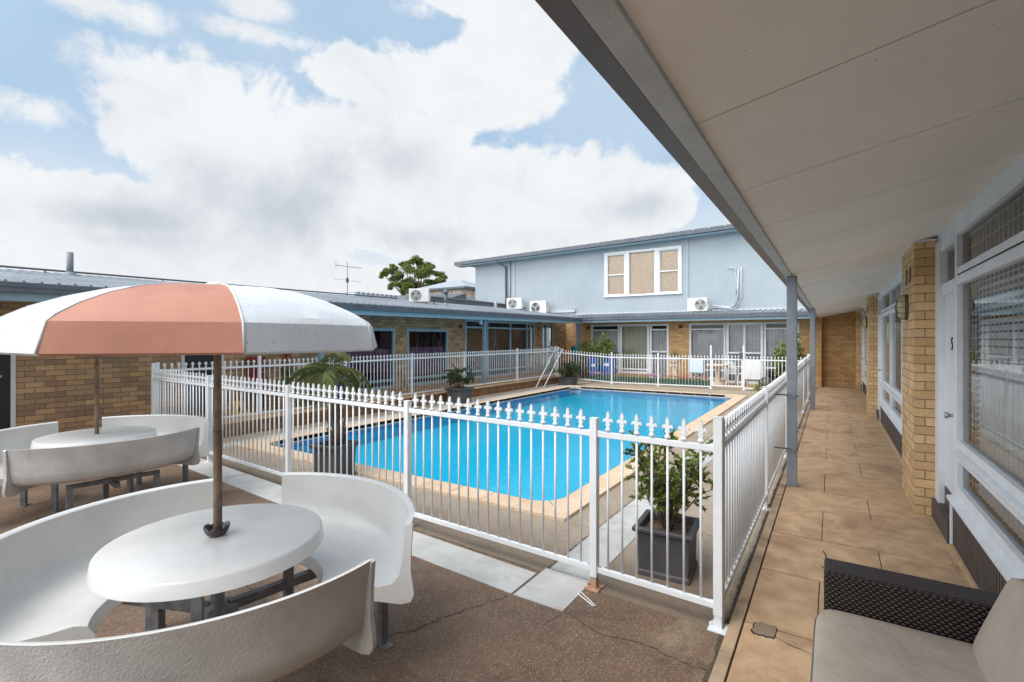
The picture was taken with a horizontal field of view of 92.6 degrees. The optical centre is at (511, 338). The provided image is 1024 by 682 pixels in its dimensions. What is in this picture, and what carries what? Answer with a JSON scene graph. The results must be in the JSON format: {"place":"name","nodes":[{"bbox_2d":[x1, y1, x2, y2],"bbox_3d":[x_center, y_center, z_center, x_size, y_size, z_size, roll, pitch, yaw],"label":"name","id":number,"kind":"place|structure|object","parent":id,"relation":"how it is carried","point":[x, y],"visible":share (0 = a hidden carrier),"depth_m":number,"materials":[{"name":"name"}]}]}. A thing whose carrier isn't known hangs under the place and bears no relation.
{"place":"outdoors","nodes":[
{"label":"outdoors","id":0,"kind":"place"},
{"bbox_2d":[276,353,297,408],"bbox_3d":[-4.573,0.791,9.981,0.443,1.289,0.431,0,0,33],"label":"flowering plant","id":1,"kind":"object","parent":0,"point":[286,375],"visible":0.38,"depth_m":9.93,"materials":[{"name":"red plant"}]},
{"bbox_2d":[58,372,581,432],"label":"raised walkway","id":2,"kind":"structure","parent":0,"point":[418,394],"depth_m":12.53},
{"bbox_2d":[227,401,247,414],"bbox_3d":[-5.131,1.300,9.148,0.280,0.260,0.260,0,0,33],"label":"caution sign","id":3,"kind":"object","parent":2,"relation":"on","point":[235,408],"visible":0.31,"depth_m":9.10,"materials":[{"name":"yellow plastic"}]},
{"bbox_2d":[246,357,276,408],"bbox_3d":[-5.087,0.907,9.955,0.450,1.055,0.400,0,0,33],"label":"red chair","id":4,"kind":"object","parent":2,"relation":"on","point":[250,359],"visible":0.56,"depth_m":9.99,"materials":[{"name":"plastic"}]},
{"bbox_2d":[155,346,556,419],"bbox_3d":[-2.004,0.867,13.142,0.099,1.166,12.949,0,0,35],"label":"pool fence","id":5,"kind":"object","parent":2,"relation":"on","point":[259,365],"visible":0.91,"depth_m":11.86,"materials":[{"name":"white metal"}]},
{"bbox_2d":[311,383,350,403],"bbox_3d":[-4.045,1.220,10.947,0.458,0.420,0.708,0,0,33],"label":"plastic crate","id":6,"kind":"object","parent":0,"point":[339,394],"visible":0.02,"depth_m":10.88,"materials":[{"name":"grey plastic"}]},
{"bbox_2d":[0,464,718,681],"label":"courtyard paving","id":7,"kind":"structure","parent":0,"point":[509,632],"depth_m":2.79,"materials":[{"name":"concrete"}]},
{"bbox_2d":[0,414,209,512],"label":"picnic table","id":8,"kind":"object","parent":7,"relation":"on","point":[47,453],"visible":0.98,"depth_m":4.50,"materials":[{"name":"white plastic"}]},
{"bbox_2d":[94,356,98,433],"bbox_3d":[-4.136,0.538,4.877,1.506,1.564,1.507,0,0,13],"label":"umbrella","id":9,"kind":"object","parent":8,"relation":"on","point":[96,409],"depth_m":4.86,"materials":[{"name":"metal"}]},
{"bbox_2d":[0,472,414,681],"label":"picnic table","id":10,"kind":"object","parent":7,"relation":"on","point":[71,579],"visible":0.98,"depth_m":2.19,"materials":[{"name":"white plastic"}]},
{"bbox_2d":[0,281,376,528],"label":"umbrella","id":11,"kind":"object","parent":10,"relation":"on","point":[217,320],"visible":1,"depth_m":1.76,"materials":[{"name":"white fabric"}]},
{"bbox_2d":[203,521,229,537],"bbox_3d":[-1.426,0.925,2.366,0.114,0.048,0.114,0,0,33],"label":"ashtray","id":12,"kind":"object","parent":10,"relation":"on","point":[209,531],"visible":0.88,"depth_m":2.34,"materials":[{"name":"black plastic"}]},
{"bbox_2d":[376,595,506,636],"bbox_3d":[-0.513,1.679,2.915,1.106,0.001,0.158,0,0,-23],"label":"paving crack","id":13,"kind":"object","parent":7,"relation":"on","point":[442,617],"visible":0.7,"depth_m":2.94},
{"bbox_2d":[577,592,595,605],"bbox_3d":[0.480,1.672,3.143,0.030,0.007,0.179,0,0,-26],"label":"offcut","id":14,"kind":"object","parent":7,"relation":"on","point":[586,600],"visible":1,"depth_m":3.12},
{"bbox_2d":[568,613,705,669],"bbox_3d":[0.640,1.679,2.712,0.853,0.001,0.080,0,0,38],"label":"paving crack","id":15,"kind":"object","parent":7,"relation":"on","point":[633,641],"visible":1,"depth_m":2.71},
{"bbox_2d":[0,0,730,295],"label":"sky","id":16,"kind":"structure","parent":0,"point":[262,143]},
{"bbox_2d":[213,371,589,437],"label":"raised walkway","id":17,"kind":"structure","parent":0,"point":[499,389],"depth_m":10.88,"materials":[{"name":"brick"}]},
{"bbox_2d":[177,382,712,611],"bbox_3d":[1.247,1.712,11.484,7.709,0.076,15.210,0,0,33],"label":"concrete strip","id":18,"kind":"object","parent":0,"point":[554,587],"visible":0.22,"depth_m":3.78,"materials":[{"name":"grey concrete"}]},
{"bbox_2d":[200,380,809,626],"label":"pool deck","id":19,"kind":"structure","parent":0,"point":[696,613],"depth_m":4.40,"materials":[{"name":"beige concrete"}]},
{"bbox_2d":[286,352,371,474],"bbox_3d":[-2.247,0.922,6.055,0.953,1.516,0.995,0,0,33],"label":"potted palm","id":20,"kind":"object","parent":19,"relation":"on","point":[322,377],"visible":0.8,"depth_m":5.90,"materials":[{"name":"plant"}]},
{"bbox_2d":[202,457,539,571],"bbox_3d":[-2.514,1.679,5.529,6.752,0.001,0.028,0,0,36],"label":"kerb","id":21,"kind":"object","parent":19,"relation":"on","point":[420,531],"visible":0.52,"depth_m":4.03,"materials":[{"name":"concrete"}]},
{"bbox_2d":[151,363,728,635],"bbox_3d":[-2.257,1.037,5.324,8.618,1.286,0.120,0,0,36],"label":"pool fence","id":22,"kind":"object","parent":19,"relation":"on","point":[595,569],"visible":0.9,"depth_m":3.83,"materials":[{"name":"white metal"}]},
{"bbox_2d":[441,363,475,403],"bbox_3d":[-1.384,1.158,12.819,0.892,1.044,0.845,0,0,-20],"label":"potted shrub","id":23,"kind":"object","parent":19,"relation":"on","point":[462,392],"visible":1,"depth_m":12.67,"materials":[{"name":"green plant"}]},
{"bbox_2d":[235,385,746,520],"bbox_3d":[1.261,1.685,10.913,5.730,0.070,11.610,0,0,33],"label":"pool coping","id":24,"kind":"object","parent":19,"relation":"on","point":[614,480],"visible":0.6,"depth_m":5.94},
{"bbox_2d":[272,387,732,504],"bbox_3d":[1.261,2.450,10.913,5.172,1.600,11.052,0,0,33],"label":"pool basin","id":25,"kind":"object","parent":19,"relation":"in","point":[643,411],"visible":0.27,"depth_m":9.30,"materials":[{"name":"paint"}]},
{"bbox_2d":[275,387,726,520],"bbox_3d":[1.261,1.698,10.913,5.718,0.084,11.598,0,0,33],"label":"coping grout","id":26,"kind":"object","parent":25,"relation":"attached to","point":[413,418],"visible":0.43,"depth_m":13.82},
{"bbox_2d":[414,389,728,462],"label":"pool water","id":27,"kind":"structure","parent":25,"relation":"in","point":[598,395],"depth_m":14.03,"materials":[{"name":"blue liquid"}]},
{"bbox_2d":[535,347,555,387],"bbox_3d":[1.167,0.999,17.450,0.134,1.389,1.831,0,0,27],"label":"prop pole","id":28,"kind":"object","parent":19,"relation":"on","point":[546,366],"visible":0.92,"depth_m":17.43,"materials":[{"name":"white metal"}]},
{"bbox_2d":[543,347,562,387],"bbox_3d":[1.447,1.014,17.537,0.131,1.359,1.778,0,0,28],"label":"prop pole","id":29,"kind":"object","parent":19,"relation":"on","point":[554,366],"visible":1,"depth_m":17.56,"materials":[{"name":"white metal"}]},
{"bbox_2d":[553,361,581,384],"bbox_3d":[2.061,1.252,17.700,0.997,0.855,1.081,0,0,20],"label":"potted shrub","id":30,"kind":"object","parent":19,"relation":"on","point":[569,378],"visible":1,"depth_m":17.52,"materials":[{"name":"green plant"}]},
{"bbox_2d":[276,410,933,664],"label":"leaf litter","id":31,"kind":"object","parent":19,"relation":"on","point":[635,556],"visible":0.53,"depth_m":3.23,"materials":[{"name":"plant"}]},
{"bbox_2d":[548,436,710,567],"bbox_3d":[2.677,1.679,7.270,0.026,0.001,8.900,0,0,33],"label":"paving crack","id":32,"kind":"object","parent":19,"relation":"on","point":[606,520],"visible":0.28,"depth_m":4.45,"materials":[{"name":"concrete"}]},
{"bbox_2d":[557,345,712,388],"bbox_3d":[4.242,0.947,17.493,5.442,1.446,0.401,0,0,25],"label":"pool fence","id":33,"kind":"object","parent":19,"relation":"on","point":[638,357],"visible":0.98,"depth_m":17.32,"materials":[{"name":"white metal"}]},
{"bbox_2d":[590,371,709,386],"bbox_3d":[4.905,1.468,18.020,4.466,0.404,0.342,0,0,33],"label":"flower trough","id":34,"kind":"object","parent":19,"relation":"on","point":[676,381],"visible":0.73,"depth_m":17.83,"materials":[{"name":"green plant"}]},
{"bbox_2d":[623,429,712,585],"bbox_3d":[1.161,1.170,3.547,0.777,1.020,0.682,0,0,-18],"label":"potted shrub","id":35,"kind":"object","parent":19,"relation":"on","point":[692,525],"visible":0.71,"depth_m":3.45,"materials":[{"name":"green plant"}]},
{"bbox_2d":[669,351,682,378],"bbox_3d":[6.154,1.037,18.428,0.605,1.226,0.529,0,0,33],"label":"pedestal pot","id":36,"kind":"object","parent":19,"relation":"on","point":[674,364],"visible":0.81,"depth_m":18.36,"materials":[{"name":"beige stone"}]},
{"bbox_2d":[702,398,809,681],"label":"kerb dirt","id":37,"kind":"structure","parent":19,"relation":"on","point":[720,638],"depth_m":3.37,"materials":[{"name":"soil"}]},
{"bbox_2d":[750,382,768,391],"bbox_3d":[7.447,1.475,14.493,0.732,0.422,0.474,0,0,3],"label":"shrub","id":38,"kind":"object","parent":19,"relation":"on","point":[757,387],"visible":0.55,"depth_m":14.57,"materials":[{"name":"green plant"}]},
{"bbox_2d":[723,354,809,624],"bbox_3d":[5.123,1.077,8.844,0.120,1.206,14.296,0,0,33],"label":"pool fence","id":39,"kind":"object","parent":19,"relation":"on","point":[755,429],"visible":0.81,"depth_m":4.05,"materials":[{"name":"white metal"}]},
{"bbox_2d":[743,345,809,393],"bbox_3d":[8.209,0.947,15.284,1.887,1.446,0.120,0,0,31],"label":"pool fence","id":40,"kind":"object","parent":19,"relation":"on","point":[764,360],"visible":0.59,"depth_m":15.49,"materials":[{"name":"white metal"}]},
{"bbox_2d":[712,352,742,386],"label":"pool gate","id":41,"kind":"structure","parent":40,"relation":"attached to","point":[740,356],"depth_m":15.96,"materials":[{"name":"white metal"}]},
{"bbox_2d":[772,333,805,375],"bbox_3d":[8.905,0.724,15.758,1.058,1.864,1.130,0,0,33],"label":"shrub","id":42,"kind":"object","parent":19,"relation":"on","point":[778,351],"visible":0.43,"depth_m":15.71,"materials":[{"name":"green plant"}]},
{"bbox_2d":[529,352,549,369],"bbox_3d":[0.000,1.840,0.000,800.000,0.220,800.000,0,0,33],"label":"ground","id":43,"kind":"structure","parent":0,"point":[548,360],"depth_m":33.80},
{"bbox_2d":[0,268,582,430],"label":"motel wing","id":44,"kind":"structure","parent":43,"relation":"on","point":[43,389],"depth_m":9.93,"materials":[{"name":"brown brick"}]},
{"bbox_2d":[0,354,9,429],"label":"door","id":45,"kind":"structure","parent":44,"relation":"in","point":[4,359],"depth_m":7.07,"materials":[{"name":"metal"}]},
{"bbox_2d":[64,252,75,275],"bbox_3d":[-8.523,-1.411,9.441,0.200,0.500,0.200,0,0,33],"label":"flue","id":46,"kind":"object","parent":44,"relation":"on","point":[69,263],"visible":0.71,"depth_m":9.40,"materials":[{"name":"metal"}]},
{"bbox_2d":[0,265,396,298],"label":"roof","id":47,"kind":"object","parent":44,"relation":"on","point":[45,270],"visible":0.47,"depth_m":10.98,"materials":[{"name":"grey metal"}]},
{"bbox_2d":[185,355,213,414],"bbox_3d":[-5.857,0.596,9.294,0.125,1.688,0.646,0,0,33],"label":"door","id":48,"kind":"structure","parent":44,"relation":"in","point":[189,359],"depth_m":9.23,"materials":[{"name":"metal"}]},
{"bbox_2d":[337,262,360,295],"bbox_3d":[-5.109,-1.860,15.220,0.849,1.112,0.260,0,0,-6],"label":"tv antenna","id":49,"kind":"object","parent":44,"relation":"on","point":[347,278],"visible":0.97,"depth_m":15.20,"materials":[{"name":"grey metal"}]},
{"bbox_2d":[338,292,398,298],"bbox_3d":[-5.619,-1.245,19.323,1.050,0.990,2.200,0,0,33],"label":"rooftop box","id":50,"kind":"object","parent":44,"relation":"on","point":[373,294],"visible":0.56,"depth_m":18.82,"materials":[{"name":"metal"}]},
{"bbox_2d":[343,328,394,391],"bbox_3d":[-3.737,0.535,12.717,0.199,1.630,1.700,0,0,33],"label":"window","id":51,"kind":"structure","parent":44,"relation":"in","point":[385,352],"depth_m":13.01,"materials":[{"name":"blue glass"}]},
{"bbox_2d":[409,289,436,304],"bbox_3d":[-2.878,-1.354,16.052,0.950,0.525,0.381,0,0,-5],"label":"air conditioner","id":52,"kind":"object","parent":44,"relation":"on","point":[420,295],"visible":0.99,"depth_m":15.88,"materials":[{"name":"white metal"}]},
{"bbox_2d":[407,328,447,385],"bbox_3d":[-2.545,0.535,14.542,0.201,1.630,1.760,0,0,33],"label":"window","id":53,"kind":"structure","parent":44,"relation":"in","point":[419,350],"depth_m":14.63,"materials":[{"name":"blue glass"}]},
{"bbox_2d":[443,289,448,304],"bbox_3d":[-2.290,-1.398,16.968,0.240,0.610,0.234,0,0,33],"label":"vent pipe","id":54,"kind":"object","parent":44,"relation":"on","point":[445,292],"visible":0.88,"depth_m":16.91,"materials":[{"name":"metal"}]},
{"bbox_2d":[406,294,506,307],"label":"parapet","id":55,"kind":"structure","parent":44,"relation":"on","point":[437,299],"depth_m":21.68,"materials":[{"name":"metal"}]},
{"bbox_2d":[465,319,534,378],"bbox_3d":[-0.382,0.360,17.841,0.189,1.980,4.450,0,0,33],"label":"window","id":56,"kind":"structure","parent":44,"relation":"in","point":[477,331],"depth_m":17.89,"materials":[{"name":"blue glass"}]},
{"bbox_2d":[507,298,528,310],"bbox_3d":[0.297,-1.643,23.768,1.090,0.635,0.381,0,0,19],"label":"air conditioner","id":57,"kind":"object","parent":44,"relation":"on","point":[515,303],"visible":0.97,"depth_m":23.66,"materials":[{"name":"white metal"}]},
{"bbox_2d":[530,301,549,312],"bbox_3d":[1.419,-1.413,23.003,1.160,0.695,0.381,0,0,29],"label":"air conditioner","id":58,"kind":"object","parent":44,"relation":"on","point":[538,306],"visible":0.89,"depth_m":22.89,"materials":[{"name":"white metal"}]},
{"bbox_2d":[378,255,447,294],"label":"tree","id":59,"kind":"object","parent":43,"relation":"on","point":[422,270],"visible":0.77,"depth_m":65.49,"materials":[{"name":"green plant"}]},
{"bbox_2d":[397,293,465,299],"bbox_3d":[-5.284,-0.325,24.360,5.534,3.950,2.372,0,0,15],"label":"lean to roof","id":60,"kind":"object","parent":43,"relation":"on","point":[454,295],"visible":0.14,"depth_m":24.60,"materials":[{"name":"grey metal"}]},
{"bbox_2d":[417,279,549,350],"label":"house","id":61,"kind":"structure","parent":43,"relation":"on","point":[460,286],"depth_m":52.06,"materials":[{"name":"white paint"}]},
{"bbox_2d":[708,401,809,681],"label":"walkway kerb","id":62,"kind":"structure","parent":43,"relation":"on","point":[723,660],"depth_m":3.18,"materials":[{"name":"beige concrete"}]},
{"bbox_2d":[750,622,776,638],"bbox_3d":[1.427,1.674,2.771,0.128,0.052,0.155,0,0,33],"label":"repair edge","id":63,"kind":"object","parent":43,"relation":"on","point":[751,630],"visible":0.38,"depth_m":2.73,"materials":[{"name":"concrete"}]},
{"bbox_2d":[535,0,1023,592],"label":"motel wing","id":64,"kind":"structure","parent":43,"relation":"on","point":[861,158],"depth_m":2.49,"materials":[{"name":"white paint"}]},
{"bbox_2d":[774,446,797,451],"bbox_3d":[3.060,1.235,5.501,0.289,0.025,0.124,0,0,25],"label":"tie rod","id":65,"kind":"object","parent":64,"relation":"attached to","point":[786,449],"visible":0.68,"depth_m":5.46,"materials":[{"name":"grey metal"}]},
{"bbox_2d":[775,393,797,396],"bbox_3d":[3.060,0.635,5.501,0.289,0.025,0.124,0,0,25],"label":"tie rod","id":66,"kind":"object","parent":64,"relation":"attached to","point":[786,395],"visible":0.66,"depth_m":5.46,"materials":[{"name":"grey metal"}]},
{"bbox_2d":[861,308,865,384],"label":"window","id":67,"kind":"structure","parent":64,"relation":"in","point":[863,379],"depth_m":15.16,"materials":[{"name":"paint"}]},
{"bbox_2d":[862,316,867,328],"bbox_3d":[7.778,-0.350,10.805,0.102,0.270,0.170,0,0,33],"label":"wall light","id":68,"kind":"object","parent":64,"relation":"attached to","point":[864,322],"visible":1,"depth_m":10.76,"materials":[{"name":"beige glass"}]},
{"bbox_2d":[878,276,901,434],"bbox_3d":[5.872,0.200,7.484,0.112,2.149,5.145,0,0,33],"label":"window","id":69,"kind":"structure","parent":64,"relation":"in","point":[891,324],"depth_m":8.17,"materials":[{"name":"paint"}]},
{"bbox_2d":[895,294,908,319],"bbox_3d":[4.014,-0.320,5.046,0.102,0.270,0.170,0,0,33],"label":"wall light","id":70,"kind":"object","parent":64,"relation":"attached to","point":[902,307],"visible":1,"depth_m":5.00,"materials":[{"name":"white glass"}]},
{"bbox_2d":[944,293,952,510],"bbox_3d":[3.701,0.545,4.146,0.110,1.850,0.530,0,0,33],"label":"door","id":71,"kind":"structure","parent":64,"relation":"in","point":[948,414],"depth_m":4.21,"materials":[{"name":"paint"}]},
{"bbox_2d":[946,167,1023,581],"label":"window","id":72,"kind":"structure","parent":64,"relation":"in","point":[998,462],"depth_m":3.16,"materials":[{"name":"paint"}]},
{"bbox_2d":[454,224,854,386],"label":"motel building","id":73,"kind":"structure","parent":0,"point":[628,296],"depth_m":19.80,"materials":[{"name":"blue paint"}]},
{"bbox_2d":[591,324,619,374],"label":"window","id":74,"kind":"structure","parent":73,"relation":"in","point":[614,335],"depth_m":20.86,"materials":[{"name":"paint"}]},
{"bbox_2d":[620,324,649,373],"bbox_3d":[5.095,0.430,20.289,1.250,2.040,0.169,0,0,33],"label":"window","id":75,"kind":"structure","parent":73,"relation":"in","point":[634,338],"depth_m":20.35,"materials":[{"name":"paint"}]},
{"bbox_2d":[604,245,681,297],"bbox_3d":[5.530,-2.805,20.882,3.390,1.970,0.150,0,0,33],"label":"window","id":76,"kind":"structure","parent":73,"relation":"in","point":[657,282],"depth_m":20.88,"materials":[{"name":"white paint"}]},
{"bbox_2d":[687,298,711,311],"bbox_3d":[7.427,-1.273,19.123,1.050,0.615,0.381,0,0,33],"label":"air conditioner","id":77,"kind":"object","parent":73,"relation":"on","point":[697,304],"visible":0.98,"depth_m":19.06,"materials":[{"name":"white metal"}]},
{"bbox_2d":[689,323,725,379],"bbox_3d":[7.481,0.480,18.730,1.310,2.140,0.171,0,0,33],"label":"window","id":78,"kind":"structure","parent":73,"relation":"in","point":[700,340],"depth_m":18.77,"materials":[{"name":"glass"}]},
{"bbox_2d":[764,321,798,376],"bbox_3d":[9.561,0.480,17.370,1.100,2.140,0.170,0,0,33],"label":"window","id":79,"kind":"structure","parent":73,"relation":"in","point":[771,337],"depth_m":17.57,"materials":[{"name":"glass"}]},
{"bbox_2d":[579,377,817,390],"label":"patio","id":80,"kind":"structure","parent":0,"point":[754,386],"depth_m":17.17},
{"bbox_2d":[571,346,587,377],"bbox_3d":[2.821,0.982,20.703,0.577,1.344,0.515,0,0,-27],"label":"garden chair","id":81,"kind":"object","parent":80,"relation":"on","point":[574,348],"visible":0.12,"depth_m":20.57,"materials":[{"name":"teal plastic"}]},
{"bbox_2d":[572,337,598,377],"bbox_3d":[3.005,0.766,19.925,1.239,1.680,1.311,0,0,33],"label":"shrub","id":82,"kind":"object","parent":80,"relation":"on","point":[588,347],"visible":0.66,"depth_m":19.88,"materials":[{"name":"green plant"}]},
{"bbox_2d":[588,357,599,375],"bbox_3d":[3.357,1.200,19.668,0.454,0.860,0.432,0,0,33],"label":"storage bin","id":83,"kind":"object","parent":80,"relation":"on","point":[596,368],"visible":0.48,"depth_m":19.49,"materials":[{"name":"blue plastic"}]},
{"bbox_2d":[591,333,620,367],"bbox_3d":[3.701,0.681,19.445,1.138,1.849,1.266,0,0,33],"label":"shrub","id":84,"kind":"object","parent":80,"relation":"on","point":[601,349],"visible":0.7,"depth_m":19.42,"materials":[{"name":"green plant"}]},
{"bbox_2d":[601,356,616,375],"bbox_3d":[3.807,1.165,19.314,0.540,0.930,0.486,0,0,33],"label":"storage bin","id":85,"kind":"object","parent":80,"relation":"on","point":[607,364],"visible":0.36,"depth_m":19.13,"materials":[{"name":"blue plastic"}]},
{"bbox_2d":[689,359,708,379],"bbox_3d":[6.834,1.207,17.872,0.544,0.894,0.617,0,0,41],"label":"garden chair","id":86,"kind":"object","parent":80,"relation":"on","point":[697,366],"visible":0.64,"depth_m":17.64,"materials":[{"name":"white plastic"}]},
{"bbox_2d":[706,364,729,384],"bbox_3d":[7.341,1.285,17.482,0.800,0.730,0.800,0,0,33],"label":"patio table","id":87,"kind":"object","parent":80,"relation":"on","point":[718,372],"visible":0.67,"depth_m":17.36,"materials":[{"name":"beige stone"}]},
{"bbox_2d":[726,361,747,385],"bbox_3d":[7.873,1.222,17.213,0.544,0.864,0.577,0,0,-27],"label":"garden chair","id":88,"kind":"object","parent":80,"relation":"on","point":[731,367],"visible":0.59,"depth_m":17.30,"materials":[{"name":"white plastic"}]},
{"bbox_2d":[744,361,759,386],"bbox_3d":[8.181,1.191,16.666,0.500,0.922,0.132,0,0,33],"label":"folded table","id":89,"kind":"object","parent":80,"relation":"on","point":[747,369],"visible":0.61,"depth_m":16.62,"materials":[{"name":"white plastic"}]},
{"bbox_2d":[758,374,773,386],"bbox_3d":[8.573,1.425,16.498,0.500,0.450,0.487,0,0,33],"label":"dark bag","id":90,"kind":"object","parent":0,"point":[767,380],"visible":0.63,"depth_m":16.37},
{"bbox_2d":[724,386,971,681],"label":"walkway","id":91,"kind":"structure","parent":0,"point":[906,540],"depth_m":4.12,"materials":[{"name":"beige tile"}]},
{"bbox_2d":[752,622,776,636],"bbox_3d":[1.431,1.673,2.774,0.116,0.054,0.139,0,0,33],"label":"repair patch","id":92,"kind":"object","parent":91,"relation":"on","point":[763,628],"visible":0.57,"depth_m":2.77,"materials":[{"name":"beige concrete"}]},
{"bbox_2d":[810,551,1023,681],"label":"wicker sofa","id":93,"kind":"object","parent":91,"relation":"on","point":[872,624],"visible":1,"depth_m":1.86,"materials":[{"name":"beige fabric"}]},
{"bbox_2d":[945,552,968,586],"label":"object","id":94,"kind":"structure","parent":91,"relation":"on","point":[958,572],"depth_m":3.46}
]}

